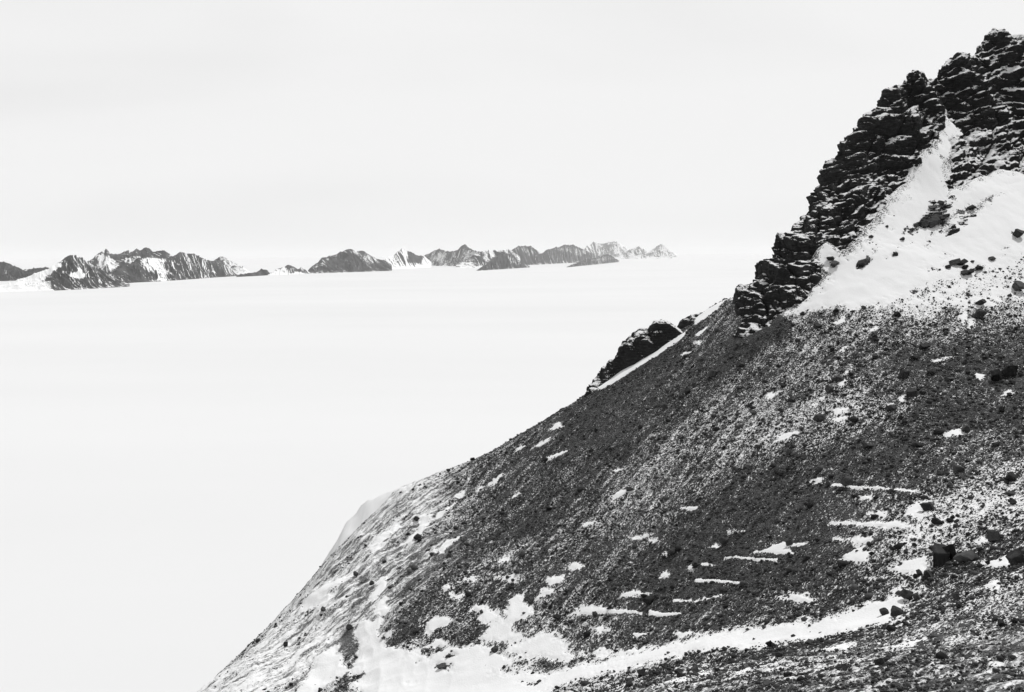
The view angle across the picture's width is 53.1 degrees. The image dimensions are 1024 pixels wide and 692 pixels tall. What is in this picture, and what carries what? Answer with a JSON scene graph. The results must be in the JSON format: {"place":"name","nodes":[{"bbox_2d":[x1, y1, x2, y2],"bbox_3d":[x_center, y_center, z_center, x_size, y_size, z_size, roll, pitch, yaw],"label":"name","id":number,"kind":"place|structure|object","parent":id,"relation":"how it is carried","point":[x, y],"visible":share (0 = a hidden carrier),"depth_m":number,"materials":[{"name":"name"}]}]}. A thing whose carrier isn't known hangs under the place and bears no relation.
{"place":"outdoors","nodes":[
{"label":"outdoors","id":0,"kind":"place"},
{"bbox_2d":[0,261,48,280],"bbox_3d":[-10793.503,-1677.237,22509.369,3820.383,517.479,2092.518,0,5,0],"label":"mountain","id":1,"kind":"structure","parent":0,"point":[9,272],"depth_m":22332.98,"materials":[{"name":"grey stone"}]},
{"bbox_2d":[0,255,129,291],"bbox_3d":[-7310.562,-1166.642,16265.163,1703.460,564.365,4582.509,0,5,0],"label":"mountain","id":2,"kind":"structure","parent":0,"point":[72,272],"depth_m":16143.43,"materials":[{"name":"white snow"}]},
{"bbox_2d":[88,247,170,272],"bbox_3d":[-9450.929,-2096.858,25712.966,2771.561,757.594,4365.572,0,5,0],"label":"mountain","id":3,"kind":"structure","parent":0,"point":[106,261],"depth_m":24978.41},
{"bbox_2d":[107,252,237,282],"bbox_3d":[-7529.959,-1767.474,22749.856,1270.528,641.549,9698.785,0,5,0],"label":"mountain","id":4,"kind":"structure","parent":0,"point":[181,266],"depth_m":21756.10,"materials":[{"name":"grey stone"}]},
{"bbox_2d":[214,256,250,273],"bbox_3d":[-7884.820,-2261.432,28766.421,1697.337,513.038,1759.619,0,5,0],"label":"mountain","id":5,"kind":"structure","parent":0,"point":[235,268],"depth_m":28551.86,"materials":[{"name":"white snow"}]},
{"bbox_2d":[236,269,269,276],"bbox_3d":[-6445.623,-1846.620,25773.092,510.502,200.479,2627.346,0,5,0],"label":"mountain","id":6,"kind":"structure","parent":0,"point":[262,272],"depth_m":25777.20,"materials":[{"name":"grey stone"}]},
{"bbox_2d":[265,265,310,275],"bbox_3d":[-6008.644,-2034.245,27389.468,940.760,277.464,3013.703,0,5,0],"label":"mountain","id":7,"kind":"structure","parent":0,"point":[288,270],"depth_m":27291.57,"materials":[{"name":"white snow"}]},
{"bbox_2d":[308,249,391,272],"bbox_3d":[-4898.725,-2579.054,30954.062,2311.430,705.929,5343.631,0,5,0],"label":"mountain","id":8,"kind":"structure","parent":0,"point":[364,260],"depth_m":30644.76,"materials":[{"name":"grey stone"}]},
{"bbox_2d":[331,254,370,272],"bbox_3d":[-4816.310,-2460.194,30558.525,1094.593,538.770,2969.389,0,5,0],"label":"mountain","id":9,"kind":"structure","parent":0,"point":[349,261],"depth_m":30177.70,"materials":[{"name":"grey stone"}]},
{"bbox_2d":[0,253,773,691],"bbox_3d":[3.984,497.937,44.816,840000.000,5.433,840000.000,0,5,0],"label":"glacier ground","id":10,"kind":"structure","parent":0,"point":[196,475],"depth_m":3199.53,"materials":[{"name":"white snow"}]},
{"bbox_2d":[385,247,431,268],"bbox_3d":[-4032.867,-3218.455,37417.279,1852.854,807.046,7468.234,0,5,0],"label":"mountain","id":11,"kind":"structure","parent":0,"point":[403,258],"depth_m":37462.84,"materials":[{"name":"white snow"}]},
{"bbox_2d":[424,244,480,265],"bbox_3d":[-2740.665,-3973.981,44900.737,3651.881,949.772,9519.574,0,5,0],"label":"mountain","id":12,"kind":"structure","parent":0,"point":[438,257],"depth_m":44557.92,"materials":[{"name":"grey stone"}]},
{"bbox_2d":[456,249,519,267],"bbox_3d":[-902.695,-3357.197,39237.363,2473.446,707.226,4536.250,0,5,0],"label":"mountain","id":13,"kind":"structure","parent":0,"point":[480,259],"depth_m":38456.94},
{"bbox_2d":[477,253,529,270],"bbox_3d":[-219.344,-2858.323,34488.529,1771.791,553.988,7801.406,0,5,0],"label":"mountain","id":14,"kind":"structure","parent":0,"point":[504,261],"depth_m":33924.56,"materials":[{"name":"grey stone"}]},
{"bbox_2d":[0,0,1023,258],"label":"sky","id":15,"kind":"structure","parent":0,"point":[203,128],"materials":[{"name":"white"}]},
{"bbox_2d":[511,245,541,264],"bbox_3d":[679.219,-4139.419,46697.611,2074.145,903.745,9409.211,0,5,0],"label":"mountain","id":16,"kind":"structure","parent":0,"point":[526,254],"depth_m":45985.07,"materials":[{"name":"grey stone"}]},
{"bbox_2d":[535,245,599,264],"bbox_3d":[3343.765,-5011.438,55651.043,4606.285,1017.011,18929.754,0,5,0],"label":"mountain","id":17,"kind":"structure","parent":0,"point":[567,254],"depth_m":52879.49,"materials":[{"name":"grey stone"}]},
{"bbox_2d":[567,254,618,266],"bbox_3d":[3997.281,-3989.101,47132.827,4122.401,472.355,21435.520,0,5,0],"label":"mountain","id":18,"kind":"structure","parent":0,"point":[605,258],"depth_m":46549.91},
{"bbox_2d":[584,241,627,258],"bbox_3d":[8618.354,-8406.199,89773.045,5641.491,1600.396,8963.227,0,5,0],"label":"mountain","id":19,"kind":"structure","parent":0,"point":[615,249],"depth_m":90735.14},
{"bbox_2d":[197,109,1023,691],"bbox_3d":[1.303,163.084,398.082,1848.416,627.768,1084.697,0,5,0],"label":"mountain slope","id":20,"kind":"structure","parent":0,"point":[885,279],"depth_m":178.18,"materials":[{"name":"grey stone"}]},
{"bbox_2d":[346,624,352,629],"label":"boulder","id":21,"kind":"object","parent":20,"relation":"on","point":[349,626],"visible":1,"depth_m":185.86,"materials":[{"name":"grey stone"}]},
{"bbox_2d":[321,487,400,565],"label":"snow shoulder","id":22,"kind":"object","parent":20,"relation":"on","point":[366,509],"visible":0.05,"depth_m":277.85},
{"bbox_2d":[437,663,445,668],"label":"boulder","id":23,"kind":"object","parent":20,"relation":"on","point":[441,665],"visible":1,"depth_m":165.30,"materials":[{"name":"grey stone"}]},
{"bbox_2d":[491,646,498,652],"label":"boulder","id":24,"kind":"object","parent":20,"relation":"on","point":[494,649],"visible":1,"depth_m":163.75,"materials":[{"name":"grey stone"}]},
{"bbox_2d":[553,613,561,619],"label":"boulder","id":25,"kind":"object","parent":20,"relation":"on","point":[557,616],"visible":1,"depth_m":164.15,"materials":[{"name":"grey stone"}]},
{"bbox_2d":[213,215,1023,691],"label":"scree stones","id":26,"kind":"object","parent":20,"relation":"on","point":[851,421],"visible":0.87,"depth_m":173.33,"materials":[{"name":"grey stone"}]},
{"bbox_2d":[585,319,682,395],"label":"rock outcrop","id":27,"kind":"object","parent":20,"relation":"on","point":[638,345],"visible":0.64,"depth_m":246.59,"materials":[{"name":"black stone"}]},
{"bbox_2d":[637,669,645,675],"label":"boulder","id":28,"kind":"object","parent":20,"relation":"on","point":[641,672],"visible":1,"depth_m":126.71,"materials":[{"name":"grey stone"}]},
{"bbox_2d":[642,596,653,604],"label":"boulder","id":29,"kind":"object","parent":20,"relation":"on","point":[647,600],"visible":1,"depth_m":152.90,"materials":[{"name":"grey stone"}]},
{"bbox_2d":[659,402,667,408],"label":"boulder","id":30,"kind":"object","parent":20,"relation":"on","point":[663,405],"visible":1,"depth_m":213.26,"materials":[{"name":"grey stone"}]},
{"bbox_2d":[667,549,674,554],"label":"boulder","id":31,"kind":"object","parent":20,"relation":"on","point":[671,551],"visible":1,"depth_m":162.75,"materials":[{"name":"grey stone"}]},
{"bbox_2d":[677,673,684,677],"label":"boulder","id":32,"kind":"object","parent":20,"relation":"on","point":[679,675],"visible":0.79,"depth_m":95.31,"materials":[{"name":"black stone"}]},
{"bbox_2d":[684,388,690,394],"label":"boulder","id":33,"kind":"object","parent":20,"relation":"on","point":[687,391],"visible":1,"depth_m":213.71,"materials":[{"name":"grey stone"}]},
{"bbox_2d":[677,312,702,328],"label":"rock outcrop","id":34,"kind":"object","parent":20,"relation":"on","point":[687,321],"visible":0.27,"depth_m":249.44,"materials":[{"name":"grey stone"}]},
{"bbox_2d":[691,664,698,672],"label":"boulder","id":35,"kind":"object","parent":20,"relation":"on","point":[694,668],"visible":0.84,"depth_m":97.33,"materials":[{"name":"grey stone"}]},
{"bbox_2d":[692,560,698,566],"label":"boulder","id":36,"kind":"object","parent":20,"relation":"on","point":[695,563],"visible":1,"depth_m":155.63,"materials":[{"name":"grey stone"}]},
{"bbox_2d":[706,369,717,376],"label":"boulder","id":37,"kind":"object","parent":20,"relation":"on","point":[711,373],"visible":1,"depth_m":214.14,"materials":[{"name":"grey stone"}]},
{"bbox_2d":[720,538,729,544],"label":"boulder","id":38,"kind":"object","parent":20,"relation":"on","point":[723,541],"visible":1,"depth_m":157.12,"materials":[{"name":"grey stone"}]},
{"bbox_2d":[736,361,744,366],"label":"boulder","id":39,"kind":"object","parent":20,"relation":"on","point":[739,364],"visible":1,"depth_m":211.53,"materials":[{"name":"grey stone"}]},
{"bbox_2d":[763,680,771,685],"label":"boulder","id":40,"kind":"object","parent":20,"relation":"on","point":[766,682],"visible":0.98,"depth_m":73.15,"materials":[{"name":"grey stone"}]},
{"bbox_2d":[765,640,771,646],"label":"boulder","id":41,"kind":"object","parent":20,"relation":"on","point":[768,643],"visible":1,"depth_m":119.17,"materials":[{"name":"black stone"}]},
{"bbox_2d":[775,651,783,657],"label":"boulder","id":42,"kind":"object","parent":20,"relation":"on","point":[778,654],"visible":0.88,"depth_m":93.96,"materials":[{"name":"grey stone"}]},
{"bbox_2d":[783,672,791,676],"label":"boulder","id":43,"kind":"object","parent":20,"relation":"on","point":[786,674],"visible":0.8,"depth_m":77.61,"materials":[{"name":"black stone"}]},
{"bbox_2d":[785,540,792,545],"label":"boulder","id":44,"kind":"object","parent":20,"relation":"on","point":[789,542],"visible":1,"depth_m":145.46,"materials":[{"name":"grey stone"}]},
{"bbox_2d":[596,505,1023,691],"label":"foreground rubble","id":45,"kind":"object","parent":20,"relation":"on","point":[940,655],"visible":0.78,"depth_m":83.61,"materials":[{"name":"stone"}]},
{"bbox_2d":[813,323,822,328],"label":"boulder","id":46,"kind":"object","parent":20,"relation":"on","point":[816,325],"visible":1,"depth_m":210.59,"materials":[{"name":"grey stone"}]},
{"bbox_2d":[813,413,825,421],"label":"boulder","id":47,"kind":"object","parent":20,"relation":"on","point":[819,417],"visible":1,"depth_m":176.58,"materials":[{"name":"grey stone"}]},
{"bbox_2d":[825,386,833,392],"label":"boulder","id":48,"kind":"object","parent":20,"relation":"on","point":[829,389],"visible":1,"depth_m":184.79,"materials":[{"name":"grey stone"}]},
{"bbox_2d":[831,260,839,266],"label":"boulder","id":49,"kind":"object","parent":20,"relation":"on","point":[834,263],"visible":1,"depth_m":226.59,"materials":[{"name":"grey stone"}]},
{"bbox_2d":[831,375,843,381],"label":"boulder","id":50,"kind":"object","parent":20,"relation":"on","point":[837,378],"visible":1,"depth_m":187.02,"materials":[{"name":"grey stone"}]},
{"bbox_2d":[840,663,848,669],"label":"boulder","id":51,"kind":"object","parent":20,"relation":"on","point":[844,666],"visible":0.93,"depth_m":72.17,"materials":[{"name":"grey stone"}]},
{"bbox_2d":[840,477,852,486],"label":"boulder","id":52,"kind":"object","parent":20,"relation":"on","point":[845,481],"visible":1,"depth_m":151.96,"materials":[{"name":"grey stone"}]},
{"bbox_2d":[856,258,867,265],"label":"boulder","id":53,"kind":"object","parent":20,"relation":"on","point":[863,262],"visible":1,"depth_m":225.91,"materials":[{"name":"grey stone"}]},
{"bbox_2d":[862,442,872,447],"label":"boulder","id":54,"kind":"object","parent":20,"relation":"on","point":[865,445],"visible":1,"depth_m":161.06,"materials":[{"name":"grey stone"}]},
{"bbox_2d":[872,353,877,358],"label":"boulder","id":55,"kind":"object","parent":20,"relation":"on","point":[875,356],"visible":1,"depth_m":193.50,"materials":[{"name":"grey stone"}]},
{"bbox_2d":[731,28,1023,337],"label":"rock crag","id":56,"kind":"structure","parent":20,"relation":"on","point":[978,96],"depth_m":259.06,"materials":[{"name":"black stone"}]},
{"bbox_2d":[874,658,884,665],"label":"boulder","id":57,"kind":"object","parent":20,"relation":"on","point":[880,661],"visible":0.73,"depth_m":70.52,"materials":[{"name":"black stone"}]},
{"bbox_2d":[879,607,888,615],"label":"boulder","id":58,"kind":"object","parent":20,"relation":"on","point":[884,611],"visible":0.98,"depth_m":112.11,"materials":[{"name":"grey stone"}]},
{"bbox_2d":[884,405,896,410],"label":"boulder","id":59,"kind":"object","parent":20,"relation":"on","point":[890,407],"visible":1,"depth_m":171.15,"materials":[{"name":"grey stone"}]},
{"bbox_2d":[886,626,895,631],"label":"boulder","id":60,"kind":"object","parent":20,"relation":"on","point":[890,628],"visible":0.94,"depth_m":94.87,"materials":[{"name":"black stone"}]},
{"bbox_2d":[890,605,903,616],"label":"boulder","id":61,"kind":"object","parent":20,"relation":"on","point":[896,611],"visible":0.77,"depth_m":105.05,"materials":[{"name":"grey stone"}]},
{"bbox_2d":[893,311,900,316],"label":"boulder","id":62,"kind":"object","parent":20,"relation":"on","point":[897,313],"visible":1,"depth_m":208.69,"materials":[{"name":"grey stone"}]},
{"bbox_2d":[898,369,909,378],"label":"boulder","id":63,"kind":"object","parent":20,"relation":"on","point":[904,373],"visible":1,"depth_m":183.22,"materials":[{"name":"grey stone"}]},
{"bbox_2d":[899,588,912,599],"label":"boulder","id":64,"kind":"object","parent":20,"relation":"on","point":[905,594],"visible":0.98,"depth_m":113.78,"materials":[{"name":"grey stone"}]},
{"bbox_2d":[906,388,917,397],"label":"boulder","id":65,"kind":"object","parent":20,"relation":"on","point":[910,392],"visible":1,"depth_m":175.34,"materials":[{"name":"grey stone"}]},
{"bbox_2d":[912,592,918,599],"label":"boulder","id":66,"kind":"object","parent":20,"relation":"on","point":[915,596],"visible":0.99,"depth_m":111.96,"materials":[{"name":"grey stone"}]},
{"bbox_2d":[911,442,922,446],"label":"boulder","id":67,"kind":"object","parent":20,"relation":"on","point":[917,444],"visible":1,"depth_m":155.50,"materials":[{"name":"grey stone"}]},
{"bbox_2d":[920,343,931,348],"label":"boulder","id":68,"kind":"object","parent":20,"relation":"on","point":[924,345],"visible":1,"depth_m":194.16,"materials":[{"name":"grey stone"}]},
{"bbox_2d":[920,502,933,510],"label":"boulder","id":69,"kind":"object","parent":20,"relation":"on","point":[926,506],"visible":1,"depth_m":133.77,"materials":[{"name":"grey stone"}]},
{"bbox_2d":[923,570,931,577],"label":"boulder","id":70,"kind":"object","parent":20,"relation":"on","point":[927,573],"visible":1,"depth_m":116.71,"materials":[{"name":"grey stone"}]},
{"bbox_2d":[929,220,937,227],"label":"boulder","id":71,"kind":"object","parent":20,"relation":"on","point":[932,224],"visible":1,"depth_m":239.42,"materials":[{"name":"black stone"}]},
{"bbox_2d":[929,205,938,209],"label":"boulder","id":72,"kind":"object","parent":20,"relation":"on","point":[932,207],"visible":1,"depth_m":245.30,"materials":[{"name":"grey stone"}]},
{"bbox_2d":[927,634,945,638],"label":"boulder","id":73,"kind":"object","parent":20,"relation":"on","point":[934,635],"visible":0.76,"depth_m":83.42,"materials":[{"name":"grey stone"}]},
{"bbox_2d":[931,519,944,524],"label":"boulder","id":74,"kind":"object","parent":20,"relation":"on","point":[936,522],"visible":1,"depth_m":128.90,"materials":[{"name":"grey stone"}]},
{"bbox_2d":[910,179,970,241],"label":"rock outcrop","id":75,"kind":"object","parent":20,"relation":"on","point":[929,213],"visible":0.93,"depth_m":246.39,"materials":[{"name":"black stone"}]},
{"bbox_2d":[920,220,928,226],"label":"boulder","id":76,"kind":"object","parent":75,"relation":"on","point":[925,222],"visible":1,"depth_m":239.65,"materials":[{"name":"black stone"}]},
{"bbox_2d":[929,216,941,223],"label":"boulder","id":77,"kind":"object","parent":75,"relation":"on","point":[934,218],"visible":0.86,"depth_m":240.58,"materials":[{"name":"black stone"}]},
{"bbox_2d":[937,470,943,474],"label":"boulder","id":78,"kind":"object","parent":20,"relation":"on","point":[940,472],"visible":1,"depth_m":144.87,"materials":[{"name":"grey stone"}]},
{"bbox_2d":[932,543,949,566],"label":"boulder","id":79,"kind":"object","parent":20,"relation":"on","point":[941,555],"visible":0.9,"depth_m":118.78,"materials":[{"name":"grey stone"}]},
{"bbox_2d":[942,544,955,558],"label":"boulder","id":80,"kind":"object","parent":20,"relation":"on","point":[950,548],"visible":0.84,"depth_m":118.84,"materials":[{"name":"black stone"}]},
{"bbox_2d":[949,258,960,264],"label":"boulder","id":81,"kind":"object","parent":20,"relation":"on","point":[954,261],"visible":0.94,"depth_m":227.09,"materials":[{"name":"grey stone"}]},
{"bbox_2d":[951,594,958,599],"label":"boulder","id":82,"kind":"object","parent":20,"relation":"on","point":[955,596],"visible":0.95,"depth_m":100.42,"materials":[{"name":"grey stone"}]},
{"bbox_2d":[953,465,964,471],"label":"boulder","id":83,"kind":"object","parent":20,"relation":"on","point":[957,468],"visible":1,"depth_m":143.82,"materials":[{"name":"grey stone"}]},
{"bbox_2d":[957,259,967,265],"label":"boulder","id":84,"kind":"object","parent":20,"relation":"on","point":[963,261],"visible":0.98,"depth_m":226.88,"materials":[{"name":"grey stone"}]},
{"bbox_2d":[958,623,966,627],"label":"boulder","id":85,"kind":"object","parent":20,"relation":"on","point":[961,625],"visible":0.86,"depth_m":85.64,"materials":[{"name":"grey stone"}]},
{"bbox_2d":[960,270,970,275],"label":"boulder","id":86,"kind":"object","parent":20,"relation":"on","point":[964,272],"visible":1,"depth_m":223.56,"materials":[{"name":"grey stone"}]},
{"bbox_2d":[953,550,978,562],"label":"boulder","id":87,"kind":"object","parent":20,"relation":"on","point":[969,555],"visible":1,"depth_m":115.68,"materials":[{"name":"grey stone"}]},
{"bbox_2d":[962,425,969,431],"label":"boulder","id":88,"kind":"object","parent":20,"relation":"on","point":[966,428],"visible":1,"depth_m":158.72,"materials":[{"name":"grey stone"}]},
{"bbox_2d":[945,203,991,236],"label":"rock outcrop","id":89,"kind":"object","parent":20,"relation":"on","point":[951,228],"visible":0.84,"depth_m":241.16,"materials":[{"name":"grey stone"}]},
{"bbox_2d":[967,205,976,209],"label":"boulder","id":90,"kind":"object","parent":20,"relation":"on","point":[970,207],"visible":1,"depth_m":246.05,"materials":[{"name":"black stone"}]},
{"bbox_2d":[973,308,986,318],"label":"boulder","id":91,"kind":"object","parent":20,"relation":"on","point":[980,313],"visible":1,"depth_m":206.87,"materials":[{"name":"grey stone"}]},
{"bbox_2d":[975,299,986,304],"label":"boulder","id":92,"kind":"object","parent":20,"relation":"on","point":[981,302],"visible":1,"depth_m":213.27,"materials":[{"name":"grey stone"}]},
{"bbox_2d":[987,529,1000,541],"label":"boulder","id":93,"kind":"object","parent":20,"relation":"on","point":[993,535],"visible":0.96,"depth_m":118.36,"materials":[{"name":"grey stone"}]},
{"bbox_2d":[991,369,1001,380],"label":"boulder","id":94,"kind":"object","parent":20,"relation":"on","point":[996,374],"visible":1,"depth_m":178.23,"materials":[{"name":"grey stone"}]},
{"bbox_2d":[997,620,1004,626],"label":"boulder","id":95,"kind":"object","parent":20,"relation":"on","point":[1001,623],"visible":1,"depth_m":82.29,"materials":[{"name":"black stone"}]},
{"bbox_2d":[998,406,1004,411],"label":"boulder","id":96,"kind":"object","parent":20,"relation":"on","point":[1001,408],"visible":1,"depth_m":164.98,"materials":[{"name":"grey stone"}]},
{"bbox_2d":[1001,365,1017,376],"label":"boulder","id":97,"kind":"object","parent":20,"relation":"on","point":[1008,370],"visible":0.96,"depth_m":179.26,"materials":[{"name":"grey stone"}]},
{"bbox_2d":[1005,490,1015,495],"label":"boulder","id":98,"kind":"object","parent":20,"relation":"on","point":[1008,493],"visible":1,"depth_m":131.52,"materials":[{"name":"grey stone"}]},
{"bbox_2d":[1004,472,1017,480],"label":"boulder","id":99,"kind":"object","parent":20,"relation":"on","point":[1010,476],"visible":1,"depth_m":135.50,"materials":[{"name":"grey stone"}]},
{"bbox_2d":[1008,499,1016,504],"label":"boulder","id":100,"kind":"object","parent":20,"relation":"on","point":[1012,501],"visible":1,"depth_m":128.34,"materials":[{"name":"grey stone"}]},
{"bbox_2d":[1005,548,1023,565],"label":"boulder","id":101,"kind":"object","parent":20,"relation":"on","point":[1015,557],"visible":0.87,"depth_m":106.28,"materials":[{"name":"grey stone"}]},
{"bbox_2d":[1011,617,1017,623],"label":"boulder","id":102,"kind":"object","parent":20,"relation":"on","point":[1014,620],"visible":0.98,"depth_m":82.11,"materials":[{"name":"black stone"}]},
{"bbox_2d":[1012,280,1023,290],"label":"boulder","id":103,"kind":"object","parent":20,"relation":"on","point":[1017,285],"visible":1,"depth_m":219.60,"materials":[{"name":"grey stone"}]},
{"bbox_2d":[1012,229,1023,237],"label":"boulder","id":104,"kind":"object","parent":20,"relation":"on","point":[1017,233],"visible":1,"depth_m":238.10,"materials":[{"name":"black stone"}]},
{"bbox_2d":[625,246,647,258],"bbox_3d":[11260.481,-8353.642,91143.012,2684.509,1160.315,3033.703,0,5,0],"label":"mountain","id":105,"kind":"structure","parent":0,"point":[639,252],"depth_m":90372.08,"materials":[{"name":"white snow"}]},
{"bbox_2d":[644,244,676,258],"bbox_3d":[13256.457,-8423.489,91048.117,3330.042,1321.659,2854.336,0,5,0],"label":"mountain","id":106,"kind":"structure","parent":0,"point":[661,251],"depth_m":90492.37,"materials":[{"name":"white snow"}]}
]}

